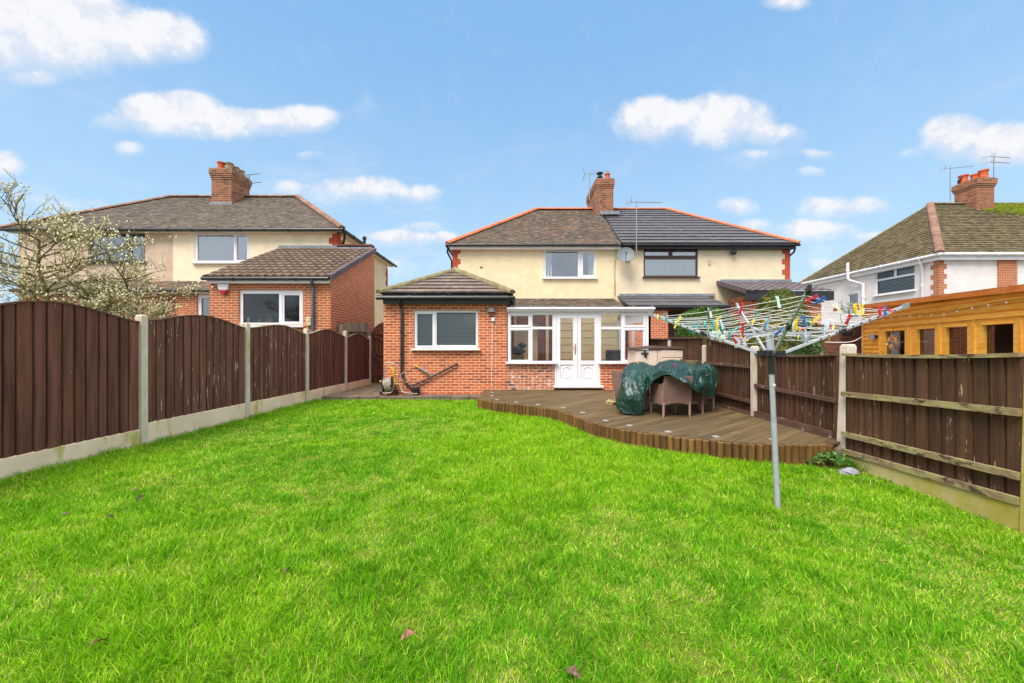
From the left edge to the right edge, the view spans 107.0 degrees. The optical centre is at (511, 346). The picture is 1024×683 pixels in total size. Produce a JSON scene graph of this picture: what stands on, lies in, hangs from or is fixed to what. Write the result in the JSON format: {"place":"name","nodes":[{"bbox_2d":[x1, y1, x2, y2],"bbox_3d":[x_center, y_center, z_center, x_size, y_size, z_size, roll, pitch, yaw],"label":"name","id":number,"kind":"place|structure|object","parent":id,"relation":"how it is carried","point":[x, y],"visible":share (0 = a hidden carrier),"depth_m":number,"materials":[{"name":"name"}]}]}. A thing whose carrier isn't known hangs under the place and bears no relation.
{"place":"outdoors","nodes":[
{"label":"outdoors","id":0,"kind":"place"},
{"bbox_2d":[322,383,480,399],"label":"path","id":1,"kind":"structure","parent":0,"point":[369,391],"depth_m":10.06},
{"bbox_2d":[368,322,382,383],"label":"garden gate","id":2,"kind":"structure","parent":1,"relation":"on","point":[376,334],"depth_m":13.28,"materials":[{"name":"brown wood"}]},
{"bbox_2d":[380,362,416,393],"bbox_3d":[-3.040,0.872,10.180,1.073,0.887,0.480,0,0,0],"label":"hose reel","id":3,"kind":"object","parent":1,"relation":"on","point":[387,385],"visible":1,"depth_m":10.04,"materials":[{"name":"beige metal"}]},
{"bbox_2d":[376,171,833,393],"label":"semi detached house","id":4,"kind":"structure","parent":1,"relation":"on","point":[447,334],"depth_m":16.29,"materials":[{"name":"beige paint"}]},
{"bbox_2d":[414,365,430,374],"bbox_3d":[-2.442,0.648,10.347,0.459,0.288,0.070,0,0,2],"label":"hose lance","id":5,"kind":"object","parent":4,"relation":"attached to","point":[422,369],"visible":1,"depth_m":10.32,"materials":[{"name":"grey plastic"}]},
{"bbox_2d":[410,310,479,349],"bbox_3d":[-1.813,-0.433,10.428,1.891,1.101,0.287,0,0,0],"label":"window","id":6,"kind":"structure","parent":4,"relation":"in","point":[416,347],"depth_m":10.45,"materials":[{"name":"white plastic"}]},
{"bbox_2d":[488,307,494,317],"bbox_3d":[-0.562,-0.909,10.346,0.190,0.299,0.104,0,0,0],"label":"security light","id":7,"kind":"object","parent":4,"relation":"attached to","point":[491,310],"visible":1,"depth_m":10.29,"materials":[{"name":"white plastic"}]},
{"bbox_2d":[542,250,597,278],"bbox_3d":[2.489,-3.509,16.328,2.367,1.263,0.287,0,0,0],"label":"window","id":8,"kind":"structure","parent":4,"relation":"in","point":[547,253],"depth_m":16.35,"materials":[{"name":"white plastic"}]},
{"bbox_2d":[506,305,654,389],"bbox_3d":[1.853,-0.043,13.220,4.051,2.685,5.960,0,0,0],"label":"conservatory","id":9,"kind":"object","parent":4,"relation":"attached to","point":[575,334],"visible":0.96,"depth_m":10.40,"materials":[{"name":"white plastic"}]},
{"bbox_2d":[506,312,557,363],"bbox_3d":[0.534,-0.220,10.373,1.413,1.415,0.175,0,0,0],"label":"window","id":10,"kind":"structure","parent":9,"relation":"in","point":[528,327],"depth_m":10.40,"materials":[{"name":"white plastic"}]},
{"bbox_2d":[557,314,577,384],"bbox_3d":[1.513,0.091,10.389,0.572,1.954,0.117,0,0,0],"label":"door","id":11,"kind":"structure","parent":9,"relation":"in","point":[567,370],"depth_m":10.39,"materials":[{"name":"white plastic"}]},
{"bbox_2d":[578,314,598,384],"bbox_3d":[2.093,0.091,10.418,0.571,1.954,0.060,0,0,0],"label":"door","id":12,"kind":"structure","parent":9,"relation":"in","point":[588,370],"depth_m":10.39,"materials":[{"name":"white plastic"}]},
{"bbox_2d":[598,312,650,363],"bbox_3d":[3.113,-0.220,10.373,1.511,1.415,0.175,0,0,0],"label":"window","id":13,"kind":"structure","parent":9,"relation":"in","point":[645,327],"depth_m":10.40,"materials":[{"name":"white plastic"}]},
{"bbox_2d":[583,169,607,199],"bbox_3d":[4.289,-8.380,19.532,1.238,1.660,0.320,0,0,14],"label":"tv aerial","id":14,"kind":"object","parent":4,"relation":"attached to","point":[589,181],"visible":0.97,"depth_m":19.58,"materials":[{"name":"silver metal"}]},
{"bbox_2d":[615,247,633,263],"bbox_3d":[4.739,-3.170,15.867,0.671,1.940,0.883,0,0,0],"label":"satellite dish","id":15,"kind":"object","parent":4,"relation":"attached to","point":[625,254],"visible":1,"depth_m":15.83,"materials":[{"name":"grey metal"}]},
{"bbox_2d":[627,196,662,253],"bbox_3d":[5.591,-5.019,15.811,1.513,2.328,0.569,0,0,0],"label":"tv aerial","id":16,"kind":"object","parent":4,"relation":"attached to","point":[636,218],"visible":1,"depth_m":15.83,"materials":[{"name":"silver metal"}]},
{"bbox_2d":[642,250,700,277],"bbox_3d":[6.828,-3.542,16.302,2.455,1.241,0.233,0,0,0],"label":"window","id":17,"kind":"structure","parent":4,"relation":"in","point":[657,263],"depth_m":16.38,"materials":[{"name":"white glass"}]},
{"bbox_2d":[669,311,687,339],"bbox_3d":[7.170,-0.149,16.340,0.859,2.698,0.040,0,0,0],"label":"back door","id":18,"kind":"structure","parent":4,"relation":"in","point":[671,326],"depth_m":16.32,"materials":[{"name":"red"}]},
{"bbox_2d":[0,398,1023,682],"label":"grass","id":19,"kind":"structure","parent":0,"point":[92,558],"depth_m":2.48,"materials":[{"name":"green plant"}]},
{"bbox_2d":[85,638,106,648],"bbox_3d":[-1.912,1.364,1.749,0.043,0.034,0.076,0,0,0],"label":"fallen leaf","id":20,"kind":"object","parent":19,"relation":"on","point":[96,640],"visible":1,"depth_m":1.75,"materials":[{"name":"brown plant"}]},
{"bbox_2d":[401,629,414,639],"bbox_3d":[-0.493,1.368,1.797,0.062,0.030,0.038,0,0,0],"label":"fallen leaf","id":21,"kind":"object","parent":19,"relation":"on","point":[408,632],"visible":1,"depth_m":1.80,"materials":[{"name":"pink plant"}]},
{"bbox_2d":[566,665,579,678],"bbox_3d":[0.253,1.363,1.584,0.055,0.034,0.062,0,0,0],"label":"fallen leaf","id":22,"kind":"object","parent":19,"relation":"on","point":[574,672],"visible":1,"depth_m":1.58,"materials":[{"name":"brown plant"}]},
{"bbox_2d":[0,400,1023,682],"bbox_3d":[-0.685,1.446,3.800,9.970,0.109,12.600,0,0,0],"label":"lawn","id":23,"kind":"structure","parent":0,"point":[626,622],"depth_m":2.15,"materials":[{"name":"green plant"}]},
{"bbox_2d":[477,390,839,467],"bbox_3d":[1.662,1.350,7.473,4.966,0.500,5.814,0,0,0],"label":"decking","id":24,"kind":"object","parent":23,"relation":"on","point":[724,431],"visible":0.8,"depth_m":5.74,"materials":[{"name":"brown wood"}]},
{"bbox_2d":[605,399,615,404],"bbox_3d":[2.030,1.166,7.793,0.227,0.138,0.215,0,0,0],"label":"rock","id":25,"kind":"object","parent":24,"relation":"on","point":[610,402],"visible":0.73,"depth_m":7.74,"materials":[{"name":"beige stone"}]},
{"bbox_2d":[611,370,649,406],"bbox_3d":[2.371,0.851,7.607,0.600,0.702,0.492,0,0,-10],"label":"wicker chair","id":26,"kind":"object","parent":24,"relation":"on","point":[616,376],"visible":0.35,"depth_m":7.62,"materials":[{"name":"brown wicker"}]},
{"bbox_2d":[625,346,682,365],"bbox_3d":[3.683,0.595,9.685,1.362,1.210,0.770,0,0,0],"label":"storage box","id":27,"kind":"object","parent":24,"relation":"on","point":[650,357],"visible":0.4,"depth_m":9.35,"materials":[{"name":"beige plastic"}]},
{"bbox_2d":[636,351,656,365],"bbox_3d":[3.319,0.640,9.356,0.534,1.060,0.023,0,0,0],"label":"door","id":28,"kind":"structure","parent":27,"relation":"in","point":[651,359],"depth_m":9.34,"materials":[{"name":"beige plastic"}]},
{"bbox_2d":[658,350,682,362],"bbox_3d":[3.956,0.635,9.349,0.716,1.070,0.038,0,0,0],"label":"door","id":29,"kind":"structure","parent":27,"relation":"in","point":[663,355],"depth_m":9.33,"materials":[{"name":"beige plastic"}]},
{"bbox_2d":[650,376,692,417],"bbox_3d":[2.756,0.851,6.593,0.492,0.702,0.600,0,0,-3],"label":"wicker chair","id":30,"kind":"object","parent":24,"relation":"on","point":[671,389],"visible":0.94,"depth_m":6.34,"materials":[{"name":"brown wicker"}]},
{"bbox_2d":[643,391,700,409],"bbox_3d":[3.050,0.840,7.525,1.200,0.720,0.850,0,0,0],"label":"garden table","id":31,"kind":"object","parent":24,"relation":"on","point":[645,404],"visible":0.14,"depth_m":7.15,"materials":[{"name":"brown wicker"}]},
{"bbox_2d":[616,359,717,414],"bbox_3d":[3.022,0.710,7.277,1.651,0.938,2.423,0,0,26],"label":"tarpaulin","id":32,"kind":"object","parent":31,"relation":"on","point":[637,380],"visible":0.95,"depth_m":6.57,"materials":[{"name":"green plastic"}]},
{"bbox_2d":[683,361,697,365],"bbox_3d":[3.419,0.338,7.250,0.266,0.110,0.270,0,0,0],"label":"stone bowl","id":33,"kind":"object","parent":32,"relation":"on","point":[694,363],"visible":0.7,"depth_m":7.14,"materials":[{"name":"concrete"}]},
{"bbox_2d":[686,373,717,413],"bbox_3d":[3.414,0.851,7.049,0.492,0.702,0.600,0,0,-40],"label":"wicker chair","id":34,"kind":"object","parent":24,"relation":"on","point":[698,397],"visible":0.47,"depth_m":6.79,"materials":[{"name":"brown wicker"}]},
{"bbox_2d":[648,284,909,508],"bbox_3d":[2.253,0.510,3.310,1.526,1.983,1.360,0,0,-29],"label":"rotary airer","id":35,"kind":"object","parent":23,"relation":"on","point":[770,352],"visible":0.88,"depth_m":3.29,"materials":[{"name":"metal"}]},
{"bbox_2d":[738,303,743,313],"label":"clothes peg","id":36,"kind":"object","parent":35,"relation":"attached to","point":[740,309],"visible":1,"depth_m":2.89,"materials":[{"name":"red plastic"}]},
{"bbox_2d":[775,296,780,307],"bbox_3d":[1.887,-0.312,2.684,0.025,0.085,0.010,0,-14,-24],"label":"clothes peg","id":37,"kind":"object","parent":35,"relation":"attached to","point":[778,301],"visible":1,"depth_m":2.68,"materials":[{"name":"white plastic"}]},
{"bbox_2d":[774,327,783,335],"bbox_3d":[2.068,-0.113,2.931,0.085,0.025,0.010,-39,8,2],"label":"clothes peg","id":38,"kind":"object","parent":35,"relation":"attached to","point":[777,332],"visible":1,"depth_m":2.93,"materials":[{"name":"blue plastic"}]},
{"bbox_2d":[794,319,797,329],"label":"clothes peg","id":39,"kind":"object","parent":35,"relation":"attached to","point":[796,325],"visible":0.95,"depth_m":2.83,"materials":[{"name":"yellow plastic"}]},
{"bbox_2d":[799,330,806,340],"bbox_3d":[2.287,-0.081,2.979,0.010,0.085,0.025,-14,-9,-28],"label":"clothes peg","id":40,"kind":"object","parent":35,"relation":"attached to","point":[803,337],"visible":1,"depth_m":2.98,"materials":[{"name":"grey plastic"}]},
{"bbox_2d":[801,315,806,326],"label":"clothes peg","id":41,"kind":"object","parent":35,"relation":"attached to","point":[804,321],"visible":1,"depth_m":2.81,"materials":[{"name":"blue plastic"}]},
{"bbox_2d":[806,332,811,342],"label":"clothes peg","id":42,"kind":"object","parent":35,"relation":"attached to","point":[808,336],"visible":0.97,"depth_m":3.02,"materials":[{"name":"grey plastic"}]},
{"bbox_2d":[811,314,822,323],"bbox_3d":[2.291,-0.203,2.850,0.010,0.085,0.025,8,34,-51],"label":"clothes peg","id":43,"kind":"object","parent":35,"relation":"attached to","point":[815,319],"visible":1,"depth_m":2.85,"materials":[{"name":"yellow plastic"}]},
{"bbox_2d":[812,296,825,305],"bbox_3d":[2.140,-0.316,2.641,0.010,0.025,0.085,-4,-29,-20],"label":"clothes peg","id":44,"kind":"object","parent":35,"relation":"attached to","point":[817,301],"visible":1,"depth_m":2.64,"materials":[{"name":"blue plastic"}]},
{"bbox_2d":[825,320,830,330],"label":"clothes peg","id":45,"kind":"object","parent":35,"relation":"attached to","point":[827,327],"visible":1,"depth_m":2.96,"materials":[{"name":"white plastic"}]},
{"bbox_2d":[832,303,843,313],"bbox_3d":[2.392,-0.277,2.777,0.010,0.085,0.025,3,-32,-39],"label":"clothes peg","id":46,"kind":"object","parent":35,"relation":"attached to","point":[838,308],"visible":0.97,"depth_m":2.77,"materials":[{"name":"beige plastic"}]},
{"bbox_2d":[838,301,846,311],"bbox_3d":[2.399,-0.287,2.747,0.010,0.085,0.025,-7,-18,-14],"label":"clothes peg","id":47,"kind":"object","parent":35,"relation":"attached to","point":[843,307],"visible":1,"depth_m":2.74,"materials":[{"name":"grey plastic"}]},
{"bbox_2d":[844,314,851,324],"bbox_3d":[2.649,-0.211,2.984,0.010,0.085,0.025,0,25,-7],"label":"clothes peg","id":48,"kind":"object","parent":35,"relation":"attached to","point":[848,319],"visible":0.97,"depth_m":2.98,"materials":[{"name":"red plastic"}]},
{"bbox_2d":[846,302,851,313],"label":"clothes peg","id":49,"kind":"object","parent":35,"relation":"attached to","point":[848,304],"visible":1,"depth_m":2.79,"materials":[{"name":"grey plastic"}]},
{"bbox_2d":[853,303,857,314],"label":"clothes peg","id":50,"kind":"object","parent":35,"relation":"attached to","point":[855,308],"visible":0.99,"depth_m":2.83,"materials":[{"name":"yellow plastic"}]},
{"bbox_2d":[859,304,863,315],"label":"clothes peg","id":51,"kind":"object","parent":35,"relation":"attached to","point":[861,311],"visible":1,"depth_m":2.87,"materials":[{"name":"yellow plastic"}]},
{"bbox_2d":[877,306,882,316],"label":"clothes peg","id":52,"kind":"object","parent":35,"relation":"attached to","point":[879,311],"visible":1,"depth_m":2.99,"materials":[{"name":"red plastic"}]},
{"bbox_2d":[883,306,886,316],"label":"clothes peg","id":53,"kind":"object","parent":35,"relation":"attached to","point":[885,313],"visible":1,"depth_m":3.03,"materials":[{"name":"blue plastic"}]},
{"bbox_2d":[806,451,852,465],"bbox_3d":[3.801,1.329,4.536,0.504,0.163,0.305,0,0,0],"label":"weed clump","id":54,"kind":"object","parent":23,"relation":"on","point":[833,454],"visible":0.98,"depth_m":4.49,"materials":[{"name":"green plant"}]},
{"bbox_2d":[822,456,867,472],"bbox_3d":[4.091,1.420,4.558,0.920,0.180,0.727,0,0,0],"label":"grass tuft","id":55,"kind":"object","parent":23,"relation":"on","point":[846,465],"visible":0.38,"depth_m":4.53,"materials":[{"name":"green plant"}]},
{"bbox_2d":[837,467,859,475],"bbox_3d":[3.838,1.434,4.316,0.204,0.101,0.156,0,0,33],"label":"stone","id":56,"kind":"object","parent":23,"relation":"on","point":[849,471],"visible":0.76,"depth_m":4.28,"materials":[{"name":"white stone"}]},
{"bbox_2d":[0,0,1023,303],"label":"sky","id":57,"kind":"structure","parent":0,"point":[416,126],"materials":[{"name":"blue"}]},
{"bbox_2d":[511,343,526,354],"bbox_3d":[0.209,0.095,11.311,0.484,0.404,0.268,0,0,0],"label":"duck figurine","id":58,"kind":"object","parent":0,"point":[518,350],"visible":0.96,"depth_m":11.23,"materials":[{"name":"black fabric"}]},
{"bbox_2d":[605,350,625,360],"bbox_3d":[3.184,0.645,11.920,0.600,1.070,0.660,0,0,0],"label":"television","id":59,"kind":"object","parent":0,"point":[612,355],"visible":0.38,"depth_m":11.60,"materials":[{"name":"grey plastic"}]},
{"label":"ground","id":60,"kind":"structure","parent":0,"visible":0},
{"bbox_2d":[0,168,212,319],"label":"magnolia tree","id":61,"kind":"object","parent":60,"relation":"on","point":[108,291],"visible":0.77,"depth_m":6.43,"materials":[{"name":"white plant"}]},
{"bbox_2d":[0,300,370,481],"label":"garden fence","id":62,"kind":"object","parent":60,"relation":"on","point":[78,381],"visible":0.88,"depth_m":5.32,"materials":[{"name":"wood"}]},
{"bbox_2d":[0,161,396,332],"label":"semi detached house","id":63,"kind":"structure","parent":60,"relation":"on","point":[296,260],"depth_m":14.42,"materials":[{"name":"beige brick"}]},
{"bbox_2d":[83,234,145,262],"bbox_3d":[-15.137,-3.746,14.528,2.295,1.130,0.287,0,0,0],"label":"window","id":64,"kind":"structure","parent":63,"relation":"in","point":[122,235],"depth_m":14.55,"materials":[{"name":"grey plastic"}]},
{"bbox_2d":[156,297,174,316],"bbox_3d":[-12.396,-1.056,13.540,0.669,1.370,0.040,0,0,0],"label":"trellis","id":65,"kind":"object","parent":63,"relation":"attached to","point":[168,300],"visible":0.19,"depth_m":13.54,"materials":[{"name":"brown wood"}]},
{"bbox_2d":[198,294,208,315],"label":"window","id":66,"kind":"structure","parent":63,"relation":"in","point":[205,297],"depth_m":13.66,"materials":[{"name":"white plastic"}]},
{"bbox_2d":[191,234,248,263],"bbox_3d":[-11.100,-3.736,14.501,2.217,1.188,0.233,0,0,0],"label":"window","id":67,"kind":"structure","parent":63,"relation":"in","point":[209,248],"depth_m":14.58,"materials":[{"name":"white plastic"}]},
{"bbox_2d":[217,284,229,293],"bbox_3d":[-8.400,-1.672,11.034,0.313,0.290,0.087,0,0,0],"label":"alarm box","id":68,"kind":"object","parent":63,"relation":"attached to","point":[223,288],"visible":1,"depth_m":10.99,"materials":[{"name":"white plastic"}]},
{"bbox_2d":[245,173,260,185],"bbox_3d":[-12.066,-7.761,17.665,1.025,0.722,0.561,0,0,0],"label":"tv aerial","id":69,"kind":"object","parent":63,"relation":"attached to","point":[252,182],"visible":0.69,"depth_m":17.57,"materials":[{"name":"silver metal"}]},
{"bbox_2d":[259,314,278,322],"bbox_3d":[-7.214,-0.827,11.300,0.643,0.276,0.240,0,0,0],"label":"potted plant","id":70,"kind":"object","parent":63,"relation":"on","point":[269,320],"visible":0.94,"depth_m":11.24,"materials":[{"name":"green plant"}]},
{"bbox_2d":[239,290,304,326],"bbox_3d":[-7.052,-1.097,11.077,2.007,1.100,0.225,0,0,0],"label":"window","id":71,"kind":"structure","parent":63,"relation":"in","point":[282,293],"depth_m":11.13,"materials":[{"name":"white plastic"}]},
{"bbox_2d":[306,317,310,325],"bbox_3d":[-5.914,-0.719,11.028,0.140,0.240,0.097,0,0,0],"label":"meter box","id":72,"kind":"object","parent":63,"relation":"attached to","point":[308,321],"visible":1,"depth_m":10.99,"materials":[{"name":"beige plastic"}]},
{"bbox_2d":[339,322,369,337],"bbox_3d":[-5.165,0.273,12.561,0.100,2.255,2.282,0,0,0],"label":"timber fence","id":73,"kind":"object","parent":60,"relation":"on","point":[354,328],"visible":0.38,"depth_m":12.48,"materials":[{"name":"brown wood"}]},
{"bbox_2d":[674,306,739,344],"bbox_3d":[6.253,0.080,12.205,2.048,2.769,1.742,0,0,0],"label":"hedge shrub","id":74,"kind":"object","parent":60,"relation":"on","point":[718,312],"visible":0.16,"depth_m":11.92,"materials":[{"name":"green plant"}]},
{"bbox_2d":[740,288,825,354],"bbox_3d":[6.779,-0.011,9.600,1.975,2.948,1.694,0,0,0],"label":"conifer","id":75,"kind":"object","parent":60,"relation":"on","point":[768,298],"visible":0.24,"depth_m":9.34,"materials":[{"name":"green plant"}]},
{"bbox_2d":[786,334,826,354],"bbox_3d":[5.688,0.594,7.307,0.879,1.732,0.816,0,0,-36],"label":"shrub","id":76,"kind":"object","parent":60,"relation":"on","point":[815,345],"visible":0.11,"depth_m":7.20,"materials":[{"name":"green plant"}]},
{"bbox_2d":[651,337,1023,533],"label":"garden fence","id":77,"kind":"object","parent":60,"relation":"on","point":[949,428],"visible":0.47,"depth_m":3.91,"materials":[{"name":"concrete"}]},
{"bbox_2d":[816,325,864,354],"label":"brick wall","id":78,"kind":"structure","parent":60,"relation":"on","point":[829,347],"depth_m":14.20,"materials":[{"name":"brown brick"}]},
{"bbox_2d":[842,322,855,335],"bbox_3d":[12.334,-0.628,13.906,0.408,0.540,0.424,0,0,41],"label":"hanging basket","id":79,"kind":"object","parent":78,"relation":"hanging from","point":[849,333],"visible":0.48,"depth_m":13.78,"materials":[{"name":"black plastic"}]},
{"bbox_2d":[799,168,1023,345],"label":"semi detached house","id":80,"kind":"structure","parent":60,"relation":"on","point":[970,237],"depth_m":19.51,"materials":[{"name":"white"}]},
{"bbox_2d":[849,293,858,315],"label":"window","id":81,"kind":"structure","parent":80,"relation":"in","point":[854,297],"depth_m":21.75,"materials":[{"name":"grey glass"}]},
{"bbox_2d":[872,266,915,296],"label":"window","id":82,"kind":"structure","parent":80,"relation":"in","point":[895,270],"depth_m":19.32,"materials":[{"name":"white plastic"}]},
{"bbox_2d":[940,165,971,201],"bbox_3d":[25.462,-8.991,21.628,1.343,2.782,0.572,0,0,22],"label":"tv aerial","id":83,"kind":"object","parent":80,"relation":"attached to","point":[950,177],"visible":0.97,"depth_m":21.73,"materials":[{"name":"silver metal"}]},
{"bbox_2d":[982,151,1010,176],"bbox_3d":[26.664,-9.260,20.667,1.411,2.521,0.570,0,0,0],"label":"tv aerial","id":84,"kind":"object","parent":80,"relation":"attached to","point":[995,156],"visible":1,"depth_m":20.70,"materials":[{"name":"silver metal"}]},
{"bbox_2d":[831,284,1023,354],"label":"summerhouse","id":85,"kind":"structure","parent":60,"relation":"on","point":[994,327],"depth_m":9.49,"materials":[{"name":"brown wood"}]},
{"bbox_2d":[869,334,877,339],"bbox_3d":[11.968,-0.305,12.552,0.160,0.180,0.230,0,0,21],"label":"wall lamp","id":86,"kind":"object","parent":85,"relation":"attached to","point":[873,336],"visible":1,"depth_m":12.52,"materials":[{"name":"grey plastic"}]},
{"bbox_2d":[887,335,897,348],"bbox_3d":[11.583,-0.206,11.547,0.131,0.677,0.473,0,0,21],"label":"wreath","id":87,"kind":"object","parent":85,"relation":"hanging from","point":[889,339],"visible":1,"depth_m":11.50,"materials":[{"name":"orange plant"}]},
{"bbox_2d":[861,299,1019,325],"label":"string lights","id":88,"kind":"object","parent":85,"relation":"hanging from","point":[957,311],"visible":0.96,"depth_m":9.30,"materials":[{"name":"beige"}]},
{"bbox_3d":[0.204,0.785,11.300,0.620,0.790,0.440,0,0,0],"label":"side cabinet","id":89,"kind":"object","parent":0,"visible":0},
{"bbox_2d":[511,355,523,358],"bbox_3d":[0.164,0.329,11.300,0.400,0.118,0.300,0,0,0],"label":"wicker basket","id":90,"kind":"object","parent":89,"relation":"on","point":[517,356],"visible":0.78,"depth_m":11.15,"materials":[{"name":"brown wicker"}]}
]}

